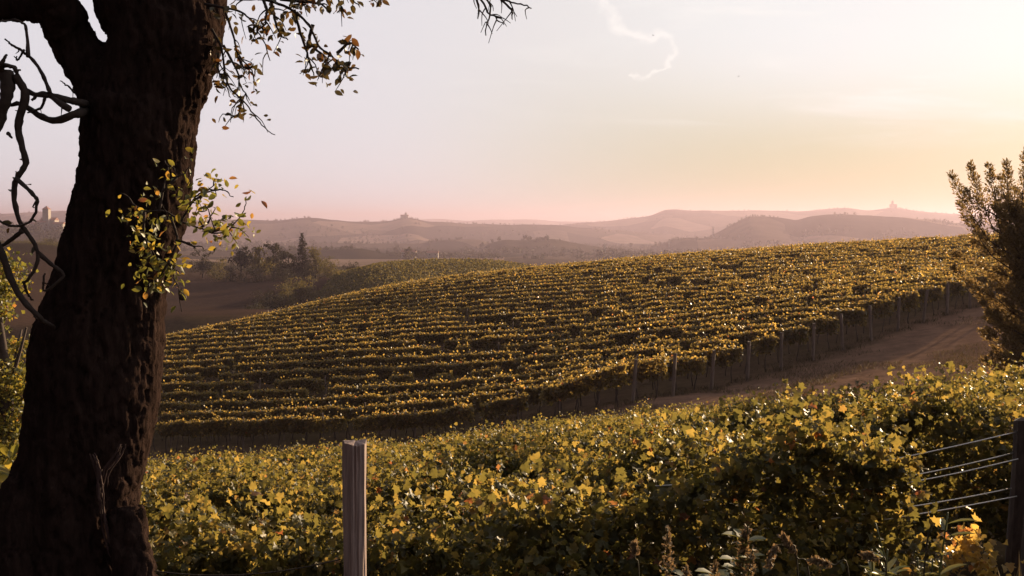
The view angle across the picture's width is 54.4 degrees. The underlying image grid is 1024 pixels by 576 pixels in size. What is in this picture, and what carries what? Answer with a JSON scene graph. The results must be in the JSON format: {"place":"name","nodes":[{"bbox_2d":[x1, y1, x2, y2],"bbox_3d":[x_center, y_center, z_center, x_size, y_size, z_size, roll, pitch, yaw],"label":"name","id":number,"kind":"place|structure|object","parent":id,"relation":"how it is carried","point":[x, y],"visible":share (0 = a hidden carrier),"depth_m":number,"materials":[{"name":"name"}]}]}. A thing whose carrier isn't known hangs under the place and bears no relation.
{"place":"outdoors","nodes":[
{"label":"outdoors","id":0,"kind":"place"},
{"bbox_2d":[0,208,1021,575],"bbox_3d":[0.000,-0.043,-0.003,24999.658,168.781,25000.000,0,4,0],"label":"ground","id":1,"kind":"structure","parent":0,"point":[208,302],"depth_m":295.76,"materials":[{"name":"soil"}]},
{"bbox_2d":[0,439,18,486],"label":"broadleaf bush","id":2,"kind":"object","parent":1,"relation":"on","point":[11,455],"visible":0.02,"depth_m":7.43,"materials":[{"name":"green plant"}]},
{"bbox_2d":[0,246,41,466],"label":"broadleaf tree","id":3,"kind":"object","parent":1,"relation":"on","point":[12,381],"visible":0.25,"depth_m":35.84,"materials":[{"name":"green plant"}]},
{"bbox_2d":[35,220,44,229],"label":"village house","id":4,"kind":"structure","parent":1,"relation":"on","point":[41,222],"depth_m":1462.31,"materials":[{"name":"paint"}]},
{"bbox_2d":[36,238,58,244],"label":"hedge shrub","id":5,"kind":"object","parent":1,"relation":"on","point":[47,242],"visible":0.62,"depth_m":400.00,"materials":[{"name":"green plant"}]},
{"bbox_2d":[40,206,58,229],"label":"hilltop castle","id":6,"kind":"structure","parent":1,"relation":"on","point":[48,219],"depth_m":1465.21,"materials":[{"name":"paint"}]},
{"bbox_2d":[52,222,64,229],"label":"village house","id":7,"kind":"structure","parent":1,"relation":"on","point":[56,224],"depth_m":1462.50,"materials":[{"name":"paint"}]},
{"bbox_2d":[187,248,217,277],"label":"broadleaf tree","id":8,"kind":"object","parent":1,"relation":"on","point":[202,265],"visible":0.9,"depth_m":344.87,"materials":[{"name":"green plant"}]},
{"bbox_2d":[206,257,229,279],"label":"shrub","id":9,"kind":"object","parent":1,"relation":"on","point":[213,275],"visible":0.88,"depth_m":337.57,"materials":[{"name":"green plant"}]},
{"bbox_2d":[209,263,246,281],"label":"shrub","id":10,"kind":"object","parent":1,"relation":"on","point":[230,275],"visible":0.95,"depth_m":326.31,"materials":[{"name":"green plant"}]},
{"bbox_2d":[222,246,252,277],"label":"broadleaf tree","id":11,"kind":"object","parent":1,"relation":"on","point":[242,259],"visible":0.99,"depth_m":330.90,"materials":[{"name":"green plant"}]},
{"bbox_2d":[234,265,273,283],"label":"shrub","id":12,"kind":"object","parent":1,"relation":"on","point":[256,279],"visible":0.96,"depth_m":322.05,"materials":[{"name":"green plant"}]},
{"bbox_2d":[245,302,269,308],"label":"shrub","id":13,"kind":"object","parent":1,"relation":"on","point":[259,305],"visible":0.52,"depth_m":222.76,"materials":[{"name":"green plant"}]},
{"bbox_2d":[155,438,366,575],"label":"fence","id":14,"kind":"object","parent":1,"relation":"on","point":[354,457],"visible":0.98,"depth_m":4.64,"materials":[{"name":"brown wood"}]},
{"bbox_2d":[242,245,279,277],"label":"broadleaf tree","id":15,"kind":"object","parent":1,"relation":"on","point":[255,260],"visible":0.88,"depth_m":333.93,"materials":[{"name":"green plant"}]},
{"bbox_2d":[0,0,531,575],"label":"old tree","id":16,"kind":"object","parent":1,"relation":"on","point":[140,78],"visible":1,"depth_m":3.19,"materials":[{"name":"brown plant"}]},
{"bbox_2d":[249,289,290,308],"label":"shrub","id":17,"kind":"object","parent":1,"relation":"on","point":[266,303],"visible":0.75,"depth_m":234.87,"materials":[{"name":"green plant"}]},
{"bbox_2d":[263,242,284,278],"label":"broadleaf tree","id":18,"kind":"object","parent":1,"relation":"on","point":[275,247],"visible":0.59,"depth_m":338.63,"materials":[{"name":"green plant"}]},
{"bbox_2d":[264,265,294,281],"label":"shrub","id":19,"kind":"object","parent":1,"relation":"on","point":[280,277],"visible":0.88,"depth_m":318.11,"materials":[{"name":"green plant"}]},
{"bbox_2d":[264,281,299,307],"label":"shrub","id":20,"kind":"object","parent":1,"relation":"on","point":[292,303],"visible":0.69,"depth_m":240.18,"materials":[{"name":"green plant"}]},
{"bbox_2d":[150,438,414,462],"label":"vine row","id":21,"kind":"object","parent":1,"relation":"on","point":[251,457],"depth_m":39.41,"materials":[{"name":"green plant"}]},
{"bbox_2d":[270,249,304,279],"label":"broadleaf tree","id":22,"kind":"object","parent":1,"relation":"on","point":[288,264],"visible":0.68,"depth_m":329.39,"materials":[{"name":"green plant"}]},
{"bbox_2d":[281,273,317,303],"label":"broadleaf tree","id":23,"kind":"object","parent":1,"relation":"on","point":[301,292],"visible":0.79,"depth_m":249.49,"materials":[{"name":"green plant"}]},
{"bbox_2d":[292,233,313,277],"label":"cypress tree","id":24,"kind":"object","parent":1,"relation":"on","point":[304,258],"visible":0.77,"depth_m":327.38,"materials":[{"name":"green plant"}]},
{"bbox_2d":[292,264,325,280],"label":"shrub","id":25,"kind":"object","parent":1,"relation":"on","point":[305,274],"visible":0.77,"depth_m":311.93,"materials":[{"name":"green plant"}]},
{"bbox_2d":[305,290,325,300],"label":"shrub","id":26,"kind":"object","parent":1,"relation":"on","point":[315,291],"visible":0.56,"depth_m":246.09,"materials":[{"name":"green plant"}]},
{"bbox_2d":[305,246,326,278],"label":"broadleaf tree","id":27,"kind":"object","parent":1,"relation":"on","point":[314,255],"visible":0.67,"depth_m":332.57,"materials":[{"name":"green plant"}]},
{"bbox_2d":[311,256,345,277],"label":"broadleaf tree","id":28,"kind":"object","parent":1,"relation":"on","point":[328,270],"visible":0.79,"depth_m":317.14,"materials":[{"name":"green plant"}]},
{"bbox_2d":[342,261,359,269],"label":"broadleaf tree","id":29,"kind":"object","parent":1,"relation":"on","point":[349,267],"visible":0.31,"depth_m":314.76,"materials":[{"name":"green plant"}]},
{"bbox_2d":[9,402,705,469],"bbox_3d":[-7.500,6.363,34.678,28.781,4.735,1.894,0,4,-2],"label":"vine row","id":30,"kind":"object","parent":1,"relation":"on","point":[574,424],"visible":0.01,"depth_m":34.96,"materials":[{"name":"green plant"}]},
{"bbox_2d":[4,394,749,469],"bbox_3d":[-6.072,5.888,32.361,28.831,4.773,1.859,0,4,-1],"label":"vine row","id":31,"kind":"object","parent":1,"relation":"on","point":[682,409],"visible":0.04,"depth_m":32.48,"materials":[{"name":"green plant"}]},
{"bbox_2d":[153,359,637,451],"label":"vine row","id":32,"kind":"object","parent":1,"relation":"on","point":[568,388],"visible":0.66,"depth_m":51.61,"materials":[{"name":"green plant"}]},
{"bbox_2d":[150,398,651,460],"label":"vine row","id":33,"kind":"object","parent":1,"relation":"on","point":[641,412],"visible":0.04,"depth_m":37.33,"materials":[{"name":"green plant"}]},
{"bbox_2d":[400,212,408,218],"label":"hilltop villa","id":34,"kind":"object","parent":1,"relation":"on","point":[403,216],"visible":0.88,"depth_m":3863.41,"materials":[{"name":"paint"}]},
{"bbox_2d":[401,250,416,257],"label":"farmhouse","id":35,"kind":"object","parent":1,"relation":"on","point":[402,251],"visible":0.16,"depth_m":1175.61,"materials":[{"name":"paint"}]},
{"bbox_2d":[157,353,676,440],"bbox_3d":[-12.874,6.773,58.821,47.830,9.521,1.014,2,4,31],"label":"vine row","id":36,"kind":"object","parent":1,"relation":"on","point":[644,366],"visible":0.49,"depth_m":53.90,"materials":[{"name":"green plant"}]},
{"bbox_2d":[309,257,533,301],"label":"spur vineyard foliage","id":37,"kind":"object","parent":1,"relation":"on","point":[358,278],"visible":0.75,"depth_m":261.62,"materials":[{"name":"green plant"}]},
{"bbox_2d":[3,389,842,477],"bbox_3d":[-0.072,3.871,25.412,32.566,4.099,1.856,0,4,-2],"label":"vine row","id":38,"kind":"object","parent":1,"relation":"on","point":[402,445],"visible":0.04,"depth_m":25.46,"materials":[{"name":"green plant"}]},
{"bbox_2d":[427,251,438,257],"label":"farmhouse","id":39,"kind":"object","parent":1,"relation":"on","point":[433,254],"visible":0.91,"depth_m":1175.54,"materials":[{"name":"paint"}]},
{"bbox_2d":[158,350,715,417],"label":"vine row","id":40,"kind":"object","parent":1,"relation":"on","point":[692,363],"visible":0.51,"depth_m":57.85,"materials":[{"name":"green plant"}]},
{"bbox_2d":[161,340,750,415],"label":"vine row","id":41,"kind":"object","parent":1,"relation":"on","point":[723,357],"visible":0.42,"depth_m":59.29,"materials":[{"name":"green plant"}]},
{"bbox_2d":[161,328,782,395],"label":"vine row","id":42,"kind":"object","parent":1,"relation":"on","point":[767,343],"visible":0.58,"depth_m":61.05,"materials":[{"name":"green plant"}]},
{"bbox_2d":[161,321,815,385],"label":"vine row","id":43,"kind":"object","parent":1,"relation":"on","point":[427,371],"visible":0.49,"depth_m":63.73,"materials":[{"name":"green plant"}]},
{"bbox_2d":[147,393,829,468],"bbox_3d":[-4.720,5.019,29.993,28.742,3.554,1.859,0,4,-2],"label":"vine row","id":44,"kind":"object","parent":1,"relation":"on","point":[397,443],"visible":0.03,"depth_m":30.05,"materials":[{"name":"green plant"}]},
{"bbox_2d":[0,207,978,259],"bbox_3d":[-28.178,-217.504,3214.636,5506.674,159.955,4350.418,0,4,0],"label":"distant woods","id":45,"kind":"object","parent":1,"relation":"on","point":[466,251],"visible":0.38,"depth_m":1727.85,"materials":[{"name":"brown plant"}]},
{"bbox_2d":[163,310,843,386],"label":"vine row","id":46,"kind":"object","parent":1,"relation":"on","point":[825,322],"visible":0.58,"depth_m":66.90,"materials":[{"name":"green plant"}]},
{"bbox_2d":[146,389,874,472],"bbox_3d":[-3.028,4.559,27.692,29.434,3.549,1.766,0,4,-2],"label":"vine row","id":47,"kind":"object","parent":1,"relation":"on","point":[290,452],"visible":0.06,"depth_m":27.67,"materials":[{"name":"green plant"}]},
{"bbox_2d":[2,357,1023,483],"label":"vine row","id":48,"kind":"object","parent":1,"relation":"on","point":[610,429],"visible":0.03,"depth_m":18.31,"materials":[{"name":"green plant"}]},
{"bbox_2d":[163,303,872,373],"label":"vine row","id":49,"kind":"object","parent":1,"relation":"on","point":[631,337],"visible":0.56,"depth_m":66.20,"materials":[{"name":"green plant"}]},
{"bbox_2d":[146,389,896,482],"bbox_3d":[0.472,3.499,23.047,30.916,4.242,2.113,0,4,-2],"label":"vine row","id":50,"kind":"object","parent":1,"relation":"on","point":[299,458],"visible":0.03,"depth_m":22.91,"materials":[{"name":"green plant"}]},
{"bbox_2d":[164,295,900,366],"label":"vine row","id":51,"kind":"object","parent":1,"relation":"on","point":[874,303],"visible":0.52,"depth_m":69.72,"materials":[{"name":"green plant"}]},
{"bbox_2d":[164,287,928,358],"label":"vine row","id":52,"kind":"object","parent":1,"relation":"on","point":[437,337],"visible":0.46,"depth_m":71.41,"materials":[{"name":"green plant"}]},
{"bbox_2d":[164,281,948,354],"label":"vine row","id":53,"kind":"object","parent":1,"relation":"on","point":[934,291],"visible":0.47,"depth_m":73.32,"materials":[{"name":"green plant"}]},
{"bbox_2d":[166,275,970,345],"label":"vine row","id":54,"kind":"object","parent":1,"relation":"on","point":[953,284],"visible":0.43,"depth_m":76.07,"materials":[{"name":"green plant"}]},
{"bbox_2d":[150,375,987,480],"bbox_3d":[0.427,3.349,20.617,28.128,3.662,2.006,0,4,-2],"label":"vine row","id":55,"kind":"object","parent":1,"relation":"on","point":[247,466],"depth_m":20.68,"materials":[{"name":"green plant"}]},
{"bbox_2d":[166,272,995,341],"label":"vine row","id":56,"kind":"object","parent":1,"relation":"on","point":[596,311],"visible":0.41,"depth_m":79.94,"materials":[{"name":"green plant"}]},
{"bbox_2d":[139,382,1023,575],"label":"vine row","id":57,"kind":"object","parent":1,"relation":"on","point":[681,506],"visible":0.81,"depth_m":6.37,"materials":[{"name":"green plant"}]},
{"bbox_2d":[140,361,1023,575],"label":"vine row","id":58,"kind":"object","parent":1,"relation":"on","point":[986,420],"visible":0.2,"depth_m":8.72,"materials":[{"name":"green plant"}]},
{"bbox_2d":[140,372,1023,570],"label":"vine row","id":59,"kind":"object","parent":1,"relation":"on","point":[218,499],"visible":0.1,"depth_m":11.06,"materials":[{"name":"green plant"}]},
{"bbox_2d":[141,364,1023,528],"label":"vine row","id":60,"kind":"object","parent":1,"relation":"on","point":[772,410],"visible":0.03,"depth_m":13.55,"materials":[{"name":"green plant"}]},
{"bbox_2d":[143,352,1023,485],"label":"vine row","id":61,"kind":"object","parent":1,"relation":"on","point":[569,438],"visible":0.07,"depth_m":16.00,"materials":[{"name":"green plant"}]},
{"bbox_2d":[166,268,1003,334],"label":"vine row","id":62,"kind":"object","parent":1,"relation":"on","point":[546,305],"visible":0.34,"depth_m":85.67,"materials":[{"name":"green plant"}]},
{"bbox_2d":[166,268,1009,336],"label":"vine row","id":63,"kind":"object","parent":1,"relation":"on","point":[526,309],"visible":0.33,"depth_m":82.87,"materials":[{"name":"green plant"}]},
{"bbox_2d":[169,264,1009,333],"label":"vine row","id":64,"kind":"object","parent":1,"relation":"on","point":[623,292],"visible":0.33,"depth_m":88.47,"materials":[{"name":"green plant"}]},
{"bbox_2d":[196,263,1007,328],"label":"vine row","id":65,"kind":"object","parent":1,"relation":"on","point":[584,291],"visible":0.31,"depth_m":91.66,"materials":[{"name":"green plant"}]},
{"bbox_2d":[219,259,993,323],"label":"vine row","id":66,"kind":"object","parent":1,"relation":"on","point":[481,294],"visible":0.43,"depth_m":93.38,"materials":[{"name":"green plant"}]},
{"bbox_2d":[229,256,1001,332],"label":"vine row","id":67,"kind":"object","parent":1,"relation":"on","point":[589,278],"visible":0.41,"depth_m":95.38,"materials":[{"name":"green plant"}]},
{"bbox_2d":[251,257,996,315],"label":"vine row","id":68,"kind":"object","parent":1,"relation":"on","point":[751,275],"visible":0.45,"depth_m":92.78,"materials":[{"name":"green plant"}]},
{"bbox_2d":[263,250,994,324],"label":"vine row","id":69,"kind":"object","parent":1,"relation":"on","point":[726,266],"visible":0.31,"depth_m":98.31,"materials":[{"name":"green plant"}]},
{"bbox_2d":[628,539,640,575],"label":"grass stalk","id":70,"kind":"object","parent":1,"relation":"on","point":[634,549],"depth_m":3.26,"materials":[{"name":"beige plant"}]},
{"bbox_2d":[297,255,998,304],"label":"vine row","id":71,"kind":"object","parent":1,"relation":"on","point":[606,277],"visible":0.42,"depth_m":98.08,"materials":[{"name":"green plant"}]},
{"bbox_2d":[330,247,1001,297],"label":"vine row","id":72,"kind":"object","parent":1,"relation":"on","point":[648,266],"visible":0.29,"depth_m":99.57,"materials":[{"name":"green plant"}]},
{"bbox_2d":[350,245,1000,291],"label":"vine row","id":73,"kind":"object","parent":1,"relation":"on","point":[889,252],"visible":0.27,"depth_m":98.56,"materials":[{"name":"green plant"}]},
{"bbox_2d":[659,525,692,575],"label":"weed","id":74,"kind":"object","parent":1,"relation":"on","point":[669,563],"visible":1,"depth_m":3.35,"materials":[{"name":"brown plant"}]},
{"bbox_2d":[374,242,997,295],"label":"vine row","id":75,"kind":"object","parent":1,"relation":"on","point":[907,247],"visible":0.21,"depth_m":101.71,"materials":[{"name":"green plant"}]},
{"bbox_2d":[378,242,1005,286],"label":"vine row","id":76,"kind":"object","parent":1,"relation":"on","point":[713,259],"visible":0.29,"depth_m":104.93,"materials":[{"name":"green plant"}]},
{"bbox_2d":[445,238,998,275],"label":"vine row","id":77,"kind":"object","parent":1,"relation":"on","point":[813,248],"visible":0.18,"depth_m":102.34,"materials":[{"name":"green plant"}]},
{"bbox_2d":[696,524,765,575],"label":"weed","id":78,"kind":"object","parent":1,"relation":"on","point":[742,559],"visible":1,"depth_m":3.31,"materials":[{"name":"green plant"}]},
{"bbox_2d":[473,236,997,271],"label":"vine row","id":79,"kind":"object","parent":1,"relation":"on","point":[866,245],"visible":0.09,"depth_m":105.07,"materials":[{"name":"green plant"}]},
{"bbox_2d":[527,233,998,275],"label":"vine row","id":80,"kind":"object","parent":1,"relation":"on","point":[867,241],"visible":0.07,"depth_m":107.19,"materials":[{"name":"green plant"}]},
{"bbox_2d":[548,235,996,265],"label":"vine row","id":81,"kind":"object","parent":1,"relation":"on","point":[861,243],"visible":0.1,"depth_m":105.69,"materials":[{"name":"green plant"}]},
{"bbox_2d":[763,543,798,575],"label":"grass stalk","id":82,"kind":"object","parent":1,"relation":"on","point":[772,553],"depth_m":3.26,"materials":[{"name":"beige plant"}]},
{"bbox_2d":[778,531,809,575],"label":"grass stalk","id":83,"kind":"object","parent":1,"relation":"on","point":[786,541],"depth_m":3.26,"materials":[{"name":"beige plant"}]},
{"bbox_2d":[611,294,997,408],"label":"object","id":84,"kind":"structure","parent":1,"relation":"on","point":[805,359],"depth_m":52.63,"materials":[{"name":"brown soil"}]},
{"bbox_2d":[648,232,996,255],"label":"vine row","id":85,"kind":"object","parent":1,"relation":"on","point":[958,236],"visible":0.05,"depth_m":106.05,"materials":[{"name":"green plant"}]},
{"bbox_2d":[650,229,997,255],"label":"vine row","id":86,"kind":"object","parent":1,"relation":"on","point":[886,239],"visible":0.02,"depth_m":108.75,"materials":[{"name":"green plant"}]},
{"bbox_2d":[806,555,848,575],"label":"grass stalk","id":87,"kind":"object","parent":1,"relation":"on","point":[817,560],"depth_m":3.26,"materials":[{"name":"beige plant"}]},
{"bbox_2d":[858,550,886,575],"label":"grass stalk","id":88,"kind":"object","parent":1,"relation":"on","point":[869,556],"depth_m":3.26,"materials":[{"name":"beige plant"}]},
{"bbox_2d":[865,549,899,575],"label":"weed","id":89,"kind":"object","parent":1,"relation":"on","point":[890,564],"visible":0.73,"depth_m":3.36,"materials":[{"name":"green plant"}]},
{"bbox_2d":[889,200,896,207],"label":"hilltop church","id":90,"kind":"structure","parent":1,"relation":"on","point":[892,205],"depth_m":5123.99,"materials":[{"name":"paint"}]},
{"bbox_2d":[862,512,976,575],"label":"weed","id":91,"kind":"object","parent":1,"relation":"on","point":[943,523],"visible":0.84,"depth_m":3.51,"materials":[{"name":"green plant"}]},
{"bbox_2d":[923,525,959,575],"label":"grass stalk","id":92,"kind":"object","parent":1,"relation":"on","point":[927,544],"depth_m":3.36,"materials":[{"name":"plant"}]},
{"bbox_2d":[946,147,1023,375],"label":"conifer","id":93,"kind":"object","parent":1,"relation":"on","point":[1008,321],"visible":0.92,"depth_m":26.94,"materials":[{"name":"green plant"}]},
{"bbox_2d":[0,0,1023,221],"label":"sky","id":94,"kind":"structure","parent":0,"point":[570,110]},
{"bbox_2d":[960,554,1021,575],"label":"bank grass","id":95,"kind":"structure","parent":0,"point":[1019,572],"depth_m":4.47,"materials":[{"name":"plant"}]}
]}

